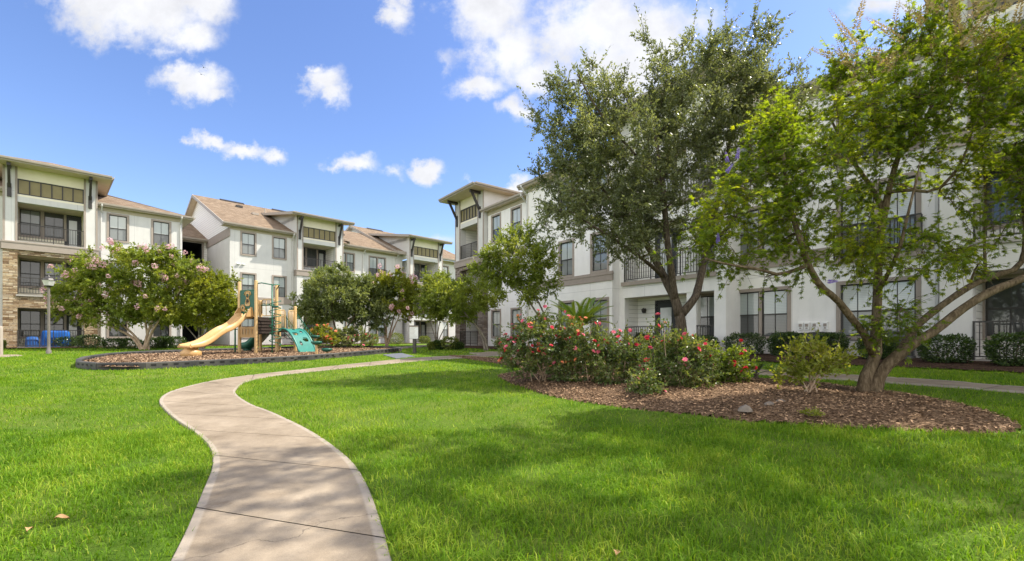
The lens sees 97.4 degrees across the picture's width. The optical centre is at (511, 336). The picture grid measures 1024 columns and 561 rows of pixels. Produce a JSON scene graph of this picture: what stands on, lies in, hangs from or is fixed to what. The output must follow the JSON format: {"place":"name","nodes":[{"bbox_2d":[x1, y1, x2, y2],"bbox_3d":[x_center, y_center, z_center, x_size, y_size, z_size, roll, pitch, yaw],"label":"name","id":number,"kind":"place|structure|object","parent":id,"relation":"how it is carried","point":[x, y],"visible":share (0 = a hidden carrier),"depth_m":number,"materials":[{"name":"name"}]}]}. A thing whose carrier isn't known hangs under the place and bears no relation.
{"place":"outdoors","nodes":[
{"label":"outdoors","id":0,"kind":"place"},
{"bbox_2d":[25,336,39,346],"bbox_3d":[-28.064,0.280,26.296,0.554,0.600,0.588,0,0,44],"label":"covered chair","id":1,"kind":"object","parent":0,"point":[32,340],"visible":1,"depth_m":26.12,"materials":[{"name":"blue fabric"}]},
{"bbox_2d":[3,343,502,355],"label":"grass","id":2,"kind":"structure","parent":0,"point":[91,349],"depth_m":23.38,"materials":[{"name":"green plant"}]},
{"bbox_2d":[0,353,863,379],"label":"grass","id":3,"kind":"structure","parent":0,"point":[24,358],"depth_m":13.35,"materials":[{"name":"green plant"}]},
{"bbox_2d":[0,0,937,261],"label":"sky","id":4,"kind":"structure","parent":0,"point":[366,113],"materials":[{"name":"blue"}]},
{"bbox_2d":[0,343,1023,560],"bbox_3d":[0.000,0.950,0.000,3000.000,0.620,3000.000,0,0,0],"label":"lawn","id":5,"kind":"structure","parent":0,"point":[157,549],"depth_m":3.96,"materials":[{"name":"green plant"}]},
{"bbox_2d":[28,275,55,353],"bbox_3d":[-21.631,-0.991,20.644,1.192,3.730,0.480,0,0,0],"label":"lamp post","id":6,"kind":"object","parent":5,"relation":"on","point":[48,281],"visible":0.94,"depth_m":20.60,"materials":[{"name":"metal"}]},
{"bbox_2d":[0,155,194,347],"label":"stone front building","id":7,"kind":"structure","parent":5,"relation":"on","point":[54,214],"depth_m":27.30,"materials":[{"name":"white paint"}]},
{"bbox_2d":[19,207,41,238],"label":"window","id":8,"kind":"structure","parent":7,"relation":"in","point":[28,216],"depth_m":27.13,"materials":[{"name":"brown glass"}]},
{"bbox_2d":[19,309,42,337],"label":"window","id":9,"kind":"structure","parent":7,"relation":"in","point":[30,320],"depth_m":27.14,"materials":[{"name":"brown glass"}]},
{"bbox_2d":[19,258,42,288],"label":"window","id":10,"kind":"structure","parent":7,"relation":"in","point":[32,268],"depth_m":27.13,"materials":[{"name":"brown glass"}]},
{"bbox_2d":[42,309,65,329],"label":"window","id":11,"kind":"structure","parent":7,"relation":"in","point":[61,324],"depth_m":27.88,"materials":[{"name":"grey glass"}]},
{"bbox_2d":[42,260,65,288],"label":"window","id":12,"kind":"structure","parent":7,"relation":"in","point":[45,262],"depth_m":27.81,"materials":[{"name":"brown glass"}]},
{"bbox_2d":[42,211,65,240],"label":"window","id":13,"kind":"structure","parent":7,"relation":"in","point":[49,219],"depth_m":27.88,"materials":[{"name":"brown glass"}]},
{"bbox_2d":[40,331,70,346],"bbox_3d":[-27.387,0.100,26.991,0.594,1.000,1.333,0,0,44],"label":"covered grill","id":14,"kind":"object","parent":7,"relation":"on","point":[57,334],"visible":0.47,"depth_m":26.81,"materials":[{"name":"blue fabric"}]},
{"bbox_2d":[64,215,81,246],"bbox_3d":[-27.769,-6.575,28.438,0.080,2.170,0.783,0,0,44],"label":"door","id":15,"kind":"structure","parent":7,"relation":"in","point":[72,222],"depth_m":28.44,"materials":[{"name":"grey paint"}]},
{"bbox_2d":[66,311,81,340],"bbox_3d":[-27.769,-0.505,28.438,0.080,2.170,0.783,0,0,44],"label":"door","id":16,"kind":"structure","parent":7,"relation":"in","point":[72,333],"depth_m":28.39,"materials":[{"name":"grey paint"}]},
{"bbox_2d":[107,314,128,337],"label":"window","id":17,"kind":"structure","parent":7,"relation":"in","point":[112,334],"depth_m":29.01,"materials":[{"name":"grey glass"}]},
{"bbox_2d":[107,212,128,242],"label":"window","id":18,"kind":"structure","parent":7,"relation":"in","point":[117,224],"depth_m":29.03,"materials":[{"name":"grey glass"}]},
{"bbox_2d":[151,323,170,337],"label":"window","id":19,"kind":"structure","parent":7,"relation":"in","point":[157,332],"depth_m":30.65,"materials":[{"name":"grey glass"}]},
{"bbox_2d":[151,219,170,246],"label":"window","id":20,"kind":"structure","parent":7,"relation":"in","point":[160,229],"depth_m":30.60,"materials":[{"name":"grey glass"}]},
{"bbox_2d":[101,337,127,348],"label":"clipped shrub","id":21,"kind":"object","parent":5,"relation":"on","point":[109,340],"visible":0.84,"depth_m":25.39,"materials":[{"name":"green plant"}]},
{"bbox_2d":[6,345,237,348],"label":"planting mulch","id":22,"kind":"object","parent":5,"relation":"on","point":[97,346],"visible":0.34,"depth_m":25.85,"materials":[{"name":"wood"}]},
{"bbox_2d":[51,336,80,346],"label":"clipped shrub","id":23,"kind":"object","parent":22,"relation":"on","point":[72,342],"visible":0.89,"depth_m":26.82,"materials":[{"name":"green plant"}]},
{"bbox_2d":[74,334,106,347],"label":"clipped shrub","id":24,"kind":"object","parent":22,"relation":"on","point":[82,340],"visible":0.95,"depth_m":26.09,"materials":[{"name":"green plant"}]},
{"bbox_2d":[39,237,212,349],"bbox_3d":[-21.243,-2.261,25.239,9.012,6.278,4.754,0,0,0],"label":"crape myrtle","id":25,"kind":"object","parent":5,"relation":"on","point":[83,276],"visible":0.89,"depth_m":24.32,"materials":[{"name":"green plant"}]},
{"bbox_2d":[118,337,143,348],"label":"clipped shrub","id":26,"kind":"object","parent":5,"relation":"on","point":[122,344],"visible":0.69,"depth_m":25.61,"materials":[{"name":"green plant"}]},
{"bbox_2d":[149,337,166,348],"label":"clipped shrub","id":27,"kind":"object","parent":5,"relation":"on","point":[154,344],"visible":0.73,"depth_m":26.46,"materials":[{"name":"green plant"}]},
{"bbox_2d":[163,336,188,348],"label":"clipped shrub","id":28,"kind":"object","parent":5,"relation":"on","point":[178,338],"visible":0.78,"depth_m":27.02,"materials":[{"name":"green plant"}]},
{"bbox_2d":[126,265,246,348],"bbox_3d":[-18.113,-1.579,25.457,6.504,4.928,4.008,0,0,0],"label":"leafy tree","id":29,"kind":"object","parent":5,"relation":"on","point":[208,299],"visible":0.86,"depth_m":24.83,"materials":[{"name":"green plant"}]},
{"bbox_2d":[75,345,401,369],"bbox_3d":[-11.293,0.783,20.553,9.099,0.515,13.800,0,0,31],"label":"playground border","id":30,"kind":"object","parent":5,"relation":"on","point":[81,363],"visible":0.69,"depth_m":15.81,"materials":[{"name":"black plastic"}]},
{"bbox_2d":[84,346,399,366],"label":"playground mulch","id":31,"kind":"object","parent":5,"relation":"on","point":[114,360],"visible":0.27,"depth_m":18.06,"materials":[{"name":"brown wood"}]},
{"bbox_2d":[177,280,314,356],"bbox_3d":[-11.773,-0.856,21.331,4.331,3.520,6.093,0,0,-3],"label":"playground set","id":32,"kind":"object","parent":31,"relation":"on","point":[263,328],"visible":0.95,"depth_m":21.08,"materials":[{"name":"beige plastic"}]},
{"bbox_2d":[304,323,341,347],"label":"flowering shrub","id":33,"kind":"object","parent":31,"relation":"on","point":[326,337],"visible":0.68,"depth_m":25.36,"materials":[{"name":"green plant"}]},
{"bbox_2d":[332,326,378,347],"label":"flowering shrub","id":34,"kind":"object","parent":31,"relation":"on","point":[355,333],"visible":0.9,"depth_m":26.37,"materials":[{"name":"green plant"}]},
{"bbox_2d":[182,194,354,344],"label":"gabled building","id":35,"kind":"structure","parent":5,"relation":"on","point":[287,251],"depth_m":36.38,"materials":[{"name":"white paint"}]},
{"bbox_2d":[241,319,253,337],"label":"window","id":36,"kind":"structure","parent":35,"relation":"in","point":[248,322],"depth_m":34.24,"materials":[{"name":"grey glass"}]},
{"bbox_2d":[240,272,256,289],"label":"window","id":37,"kind":"structure","parent":35,"relation":"in","point":[247,283],"depth_m":34.25,"materials":[{"name":"grey glass"}]},
{"bbox_2d":[240,231,256,256],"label":"window","id":38,"kind":"structure","parent":35,"relation":"in","point":[248,240],"depth_m":34.29,"materials":[{"name":"grey glass"}]},
{"bbox_2d":[272,275,286,298],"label":"window","id":39,"kind":"structure","parent":35,"relation":"in","point":[282,280],"depth_m":35.95,"materials":[{"name":"grey glass"}]},
{"bbox_2d":[272,235,286,259],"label":"window","id":40,"kind":"structure","parent":35,"relation":"in","point":[279,244],"depth_m":35.88,"materials":[{"name":"grey glass"}]},
{"bbox_2d":[273,315,286,337],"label":"window","id":41,"kind":"structure","parent":35,"relation":"in","point":[283,335],"depth_m":36.10,"materials":[{"name":"grey glass"}]},
{"bbox_2d":[307,247,317,267],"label":"window","id":42,"kind":"structure","parent":35,"relation":"in","point":[311,252],"depth_m":39.07,"materials":[{"name":"grey glass"}]},
{"bbox_2d":[318,249,325,268],"bbox_3d":[-16.809,-6.575,39.619,0.122,2.170,0.774,0,0,44],"label":"door","id":43,"kind":"structure","parent":35,"relation":"in","point":[321,253],"depth_m":39.69,"materials":[{"name":"grey paint"}]},
{"bbox_2d":[285,256,375,346],"bbox_3d":[-10.915,-1.940,27.382,5.302,5.656,3.745,0,0,0],"label":"round tree","id":44,"kind":"object","parent":5,"relation":"on","point":[313,308],"visible":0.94,"depth_m":26.92,"materials":[{"name":"green plant"}]},
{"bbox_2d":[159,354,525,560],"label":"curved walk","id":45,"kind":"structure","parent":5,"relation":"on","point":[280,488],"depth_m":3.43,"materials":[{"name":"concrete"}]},
{"bbox_2d":[340,271,397,345],"bbox_3d":[-9.010,-1.658,28.390,3.699,5.005,3.168,0,0,-38],"label":"tree","id":46,"kind":"object","parent":5,"relation":"on","point":[375,311],"visible":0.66,"depth_m":27.99,"materials":[{"name":"green plant"}]},
{"bbox_2d":[387,333,403,344],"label":"clipped shrub","id":47,"kind":"object","parent":5,"relation":"on","point":[398,337],"visible":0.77,"depth_m":37.08,"materials":[{"name":"green plant"}]},
{"bbox_2d":[365,263,428,345],"bbox_3d":[-7.576,-1.940,28.995,4.748,5.568,3.550,0,0,0],"label":"crape myrtle","id":48,"kind":"object","parent":5,"relation":"on","point":[405,291],"visible":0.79,"depth_m":28.40,"materials":[{"name":"green plant"}]},
{"bbox_2d":[383,353,414,358],"bbox_3d":[-4.994,0.856,19.670,1.006,0.159,3.836,0,0,-24],"label":"ramp pad","id":49,"kind":"object","parent":5,"relation":"on","point":[398,355],"visible":0.56,"depth_m":19.43,"materials":[{"name":"grey concrete"}]},
{"bbox_2d":[344,225,454,342],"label":"building","id":50,"kind":"structure","parent":5,"relation":"on","point":[367,250],"depth_m":45.10,"materials":[{"name":"white paint"}]},
{"bbox_2d":[344,252,354,272],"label":"window","id":51,"kind":"structure","parent":50,"relation":"in","point":[349,258],"depth_m":41.29,"materials":[{"name":"grey glass"}]},
{"bbox_2d":[369,255,385,278],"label":"window","id":52,"kind":"structure","parent":50,"relation":"in","point":[373,262],"depth_m":43.17,"materials":[{"name":"grey glass"}]},
{"bbox_2d":[369,320,385,337],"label":"window","id":53,"kind":"structure","parent":50,"relation":"in","point":[372,331],"depth_m":43.36,"materials":[{"name":"grey glass"}]},
{"bbox_2d":[421,322,426,341],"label":"door","id":54,"kind":"structure","parent":50,"relation":"in","point":[423,326],"depth_m":47.86,"materials":[{"name":"grey paint"}]},
{"bbox_2d":[443,321,448,337],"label":"window","id":55,"kind":"structure","parent":50,"relation":"in","point":[446,331],"depth_m":49.17,"materials":[{"name":"brown metal"}]},
{"bbox_2d":[409,325,418,352],"bbox_3d":[-4.720,0.229,21.738,0.496,1.545,0.143,0,0,14],"label":"information sign","id":56,"kind":"object","parent":5,"relation":"on","point":[414,332],"visible":0.96,"depth_m":21.69,"materials":[{"name":"white metal"}]},
{"bbox_2d":[418,336,430,343],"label":"clipped shrub","id":57,"kind":"object","parent":5,"relation":"on","point":[425,341],"visible":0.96,"depth_m":41.74,"materials":[{"name":"green plant"}]},
{"bbox_2d":[411,265,463,339],"bbox_3d":[-4.377,-1.702,26.916,3.474,5.023,2.614,0,0,0],"label":"thin tree","id":58,"kind":"object","parent":5,"relation":"on","point":[425,303],"visible":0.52,"depth_m":26.60,"materials":[{"name":"green plant"}]},
{"bbox_2d":[440,336,458,349],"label":"clipped shrub","id":59,"kind":"object","parent":5,"relation":"on","point":[442,340],"visible":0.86,"depth_m":24.81,"materials":[{"name":"green plant"}]},
{"bbox_2d":[451,341,464,349],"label":"clipped shrub","id":60,"kind":"object","parent":5,"relation":"on","point":[461,344],"visible":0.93,"depth_m":24.83,"materials":[{"name":"green plant"}]},
{"bbox_2d":[426,272,507,350],"bbox_3d":[-2.290,-1.229,22.976,3.889,4.126,2.748,0,0,31],"label":"leaning tree","id":61,"kind":"object","parent":5,"relation":"on","point":[460,304],"visible":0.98,"depth_m":22.72,"materials":[{"name":"green plant"}]},
{"bbox_2d":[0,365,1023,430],"bbox_3d":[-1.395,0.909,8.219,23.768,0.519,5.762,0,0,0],"label":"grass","id":62,"kind":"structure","parent":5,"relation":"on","point":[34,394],"depth_m":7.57,"materials":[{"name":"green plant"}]},
{"bbox_2d":[463,216,563,329],"bbox_3d":[0.132,-2.058,18.509,4.220,5.843,2.691,0,0,0],"label":"slender tree","id":63,"kind":"object","parent":5,"relation":"on","point":[507,268],"visible":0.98,"depth_m":18.16,"materials":[{"name":"green plant"}]},
{"bbox_2d":[438,0,1023,360],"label":"long white building","id":64,"kind":"structure","parent":5,"relation":"on","point":[636,296],"depth_m":16.56,"materials":[{"name":"grey paint"}]},
{"bbox_2d":[491,309,500,337],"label":"window","id":65,"kind":"structure","parent":64,"relation":"in","point":[496,313],"depth_m":29.14,"materials":[{"name":"grey glass"}]},
{"bbox_2d":[491,212,500,243],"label":"window","id":66,"kind":"structure","parent":64,"relation":"in","point":[496,222],"depth_m":29.22,"materials":[{"name":"grey glass"}]},
{"bbox_2d":[510,307,521,335],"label":"window","id":67,"kind":"structure","parent":64,"relation":"in","point":[513,312],"depth_m":27.59,"materials":[{"name":"grey glass"}]},
{"bbox_2d":[510,204,521,234],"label":"window","id":68,"kind":"structure","parent":64,"relation":"in","point":[516,214],"depth_m":27.43,"materials":[{"name":"grey glass"}]},
{"bbox_2d":[558,300,573,333],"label":"window","id":69,"kind":"structure","parent":64,"relation":"in","point":[569,302],"depth_m":22.65,"materials":[{"name":"grey metal"}]},
{"bbox_2d":[558,238,573,278],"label":"window","id":70,"kind":"structure","parent":64,"relation":"in","point":[567,254],"depth_m":22.63,"materials":[{"name":"grey glass"}]},
{"bbox_2d":[590,297,608,337],"bbox_3d":[4.068,-0.850,20.789,0.145,1.910,1.150,0,0,-37],"label":"window","id":71,"kind":"structure","parent":64,"relation":"in","point":[606,311],"depth_m":20.69,"materials":[{"name":"grey metal"}]},
{"bbox_2d":[590,231,608,273],"bbox_3d":[4.068,-3.900,20.789,0.145,1.910,1.150,0,0,-37],"label":"window","id":72,"kind":"structure","parent":64,"relation":"in","point":[600,267],"depth_m":20.88,"materials":[{"name":"grey glass"}]},
{"bbox_2d":[655,300,674,342],"bbox_3d":[6.726,-0.515,19.647,0.122,2.190,1.100,0,0,-37],"label":"door","id":73,"kind":"structure","parent":64,"relation":"in","point":[664,307],"depth_m":19.70,"materials":[{"name":"grey paint"}]},
{"bbox_2d":[655,228,676,277],"bbox_3d":[6.726,-3.555,19.647,0.122,2.190,1.100,0,0,-37],"label":"door","id":74,"kind":"structure","parent":64,"relation":"in","point":[660,236],"depth_m":19.66,"materials":[{"name":"grey paint"}]},
{"bbox_2d":[701,293,713,338],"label":"window","id":75,"kind":"structure","parent":64,"relation":"in","point":[707,299],"depth_m":18.16,"materials":[{"name":"grey glass"}]},
{"bbox_2d":[739,286,790,339],"bbox_3d":[9.138,-0.840,16.529,0.145,1.890,2.070,0,0,-37],"label":"window","id":76,"kind":"structure","parent":64,"relation":"in","point":[776,316],"depth_m":16.43,"materials":[{"name":"grey glass"}]},
{"bbox_2d":[739,205,790,257],"bbox_3d":[9.138,-3.890,16.529,0.145,1.890,2.070,0,0,-37],"label":"window","id":77,"kind":"structure","parent":64,"relation":"in","point":[743,247],"depth_m":16.73,"materials":[{"name":"grey glass"}]},
{"bbox_2d":[836,275,920,339],"bbox_3d":[11.187,-0.840,13.796,0.145,1.890,2.080,0,0,-37],"label":"window","id":78,"kind":"structure","parent":64,"relation":"in","point":[856,305],"depth_m":14.01,"materials":[{"name":"grey glass"}]},
{"bbox_2d":[836,170,920,259],"bbox_3d":[11.187,-3.590,13.796,0.145,2.430,2.080,0,0,-37],"label":"window","id":79,"kind":"structure","parent":64,"relation":"in","point":[901,210],"depth_m":13.45,"materials":[{"name":"grey glass"}]},
{"bbox_2d":[836,64,920,169],"bbox_3d":[11.187,-6.640,13.796,0.145,2.430,2.080,0,0,-37],"label":"window","id":80,"kind":"structure","parent":64,"relation":"in","point":[915,146],"depth_m":13.84,"materials":[{"name":"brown glass"}]},
{"bbox_2d":[982,164,1019,229],"bbox_3d":[13.371,-3.815,12.052,0.145,1.780,1.172,0,0,-37],"label":"window","id":81,"kind":"structure","parent":64,"relation":"in","point":[991,189],"depth_m":12.30,"materials":[{"name":"grey glass"}]},
{"bbox_2d":[982,274,1023,339],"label":"window","id":82,"kind":"structure","parent":64,"relation":"in","point":[1008,304],"depth_m":12.18,"materials":[{"name":"grey glass"}]},
{"bbox_2d":[983,46,1023,108],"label":"window","id":83,"kind":"structure","parent":64,"relation":"in","point":[1004,58],"depth_m":12.10,"materials":[{"name":"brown glass"}]},
{"bbox_2d":[450,355,1021,433],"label":"rose bed mulch","id":84,"kind":"object","parent":5,"relation":"on","point":[764,410],"visible":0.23,"depth_m":6.23,"materials":[{"name":"brown wood"}]},
{"bbox_2d":[491,305,589,381],"bbox_3d":[0.623,0.138,9.211,2.120,1.614,1.602,0,0,0],"label":"rose bush","id":85,"kind":"object","parent":84,"relation":"on","point":[541,355],"visible":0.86,"depth_m":9.09,"materials":[{"name":"green plant"}]},
{"bbox_2d":[546,294,614,369],"bbox_3d":[1.609,0.068,10.601,1.777,2.125,1.614,0,0,-38],"label":"sago palm","id":86,"kind":"object","parent":84,"relation":"on","point":[582,312],"visible":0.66,"depth_m":10.33,"materials":[{"name":"green plant"}]},
{"bbox_2d":[543,316,623,382],"bbox_3d":[1.431,0.340,8.935,1.598,1.505,1.295,0,0,30],"label":"rose bush","id":87,"kind":"object","parent":84,"relation":"on","point":[594,346],"visible":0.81,"depth_m":8.78,"materials":[{"name":"green plant"}]},
{"bbox_2d":[592,318,655,385],"bbox_3d":[2.156,0.342,8.540,1.338,1.432,0.924,0,0,0],"label":"rose bush","id":88,"kind":"object","parent":84,"relation":"on","point":[631,350],"visible":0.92,"depth_m":8.42,"materials":[{"name":"green plant"}]},
{"bbox_2d":[624,362,668,395],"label":"rose bush","id":89,"kind":"object","parent":84,"relation":"on","point":[640,381],"visible":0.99,"depth_m":7.20,"materials":[{"name":"green plant"}]},
{"bbox_2d":[516,0,823,366],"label":"live oak","id":90,"kind":"object","parent":84,"relation":"on","point":[589,132],"visible":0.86,"depth_m":11.60,"materials":[{"name":"green plant"}]},
{"bbox_2d":[635,313,729,388],"bbox_3d":[2.947,0.331,7.957,1.512,1.505,1.297,0,0,0],"label":"rose bush","id":91,"kind":"object","parent":84,"relation":"on","point":[677,344],"visible":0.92,"depth_m":7.78,"materials":[{"name":"green plant"}]},
{"bbox_2d":[699,335,760,382],"bbox_3d":[3.906,0.456,8.320,1.169,0.985,1.077,0,0,0],"label":"rose bush","id":92,"kind":"object","parent":84,"relation":"on","point":[734,366],"visible":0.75,"depth_m":8.16,"materials":[{"name":"green plant"}]},
{"bbox_2d":[738,404,752,411],"bbox_3d":[3.046,0.927,5.867,0.178,0.094,0.132,0,0,0],"label":"rock","id":93,"kind":"object","parent":84,"relation":"on","point":[745,408],"visible":1,"depth_m":5.83,"materials":[{"name":"grey stone"}]},
{"bbox_2d":[797,406,825,415],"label":"weed","id":94,"kind":"object","parent":84,"relation":"on","point":[814,412],"visible":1,"depth_m":5.48,"materials":[{"name":"green plant"}]},
{"bbox_2d":[769,322,858,391],"bbox_3d":[4.688,0.351,6.970,1.207,1.142,1.013,0,0,0],"label":"young shrub","id":95,"kind":"object","parent":84,"relation":"on","point":[820,361],"visible":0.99,"depth_m":6.85,"materials":[{"name":"green plant"}]},
{"bbox_2d":[652,0,1023,391],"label":"chaste tree","id":96,"kind":"object","parent":84,"relation":"on","point":[960,65],"visible":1,"depth_m":6.48,"materials":[{"name":"green plant"}]},
{"bbox_2d":[448,345,1023,371],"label":"planting mulch","id":97,"kind":"object","parent":5,"relation":"on","point":[974,365],"visible":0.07,"depth_m":10.80,"materials":[{"name":"brown wood"}]},
{"bbox_2d":[693,334,719,353],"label":"clipped shrub","id":98,"kind":"object","parent":97,"relation":"on","point":[714,338],"visible":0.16,"depth_m":16.35,"materials":[{"name":"green plant"}]},
{"bbox_2d":[721,332,766,354],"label":"clipped shrub","id":99,"kind":"object","parent":97,"relation":"on","point":[758,346],"visible":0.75,"depth_m":15.46,"materials":[{"name":"green plant"}]},
{"bbox_2d":[765,331,804,355],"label":"clipped shrub","id":100,"kind":"object","parent":97,"relation":"on","point":[774,340],"visible":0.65,"depth_m":14.53,"materials":[{"name":"green plant"}]},
{"bbox_2d":[809,332,849,356],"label":"clipped shrub","id":101,"kind":"object","parent":97,"relation":"on","point":[837,337],"visible":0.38,"depth_m":13.39,"materials":[{"name":"green plant"}]},
{"bbox_2d":[855,336,896,358],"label":"clipped shrub","id":102,"kind":"object","parent":97,"relation":"on","point":[888,350],"visible":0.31,"depth_m":12.25,"materials":[{"name":"green plant"}]},
{"bbox_2d":[881,331,915,358],"bbox_3d":[11.023,0.230,12.969,0.740,0.780,0.800,0,0,-37],"label":"air conditioner","id":103,"kind":"object","parent":97,"relation":"on","point":[911,353],"visible":0.19,"depth_m":12.70,"materials":[{"name":"grey metal"}]},
{"bbox_2d":[916,333,978,362],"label":"clipped shrub","id":104,"kind":"object","parent":97,"relation":"on","point":[925,352],"visible":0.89,"depth_m":10.89,"materials":[{"name":"green plant"}]},
{"bbox_2d":[982,331,1023,365],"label":"clipped shrub","id":105,"kind":"object","parent":97,"relation":"on","point":[992,354],"visible":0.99,"depth_m":10.01,"materials":[{"name":"green plant"}]},
{"bbox_2d":[470,351,1023,392],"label":"side walk","id":106,"kind":"structure","parent":5,"relation":"on","point":[949,384],"depth_m":8.20,"materials":[{"name":"concrete"}]},
{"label":"entry walk","id":107,"kind":"structure","parent":0,"visible":0},
{"bbox_2d":[0,326,2,354],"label":"bollard","id":108,"kind":"object","parent":107,"relation":"on","point":[1,340],"visible":0.88,"depth_m":18.58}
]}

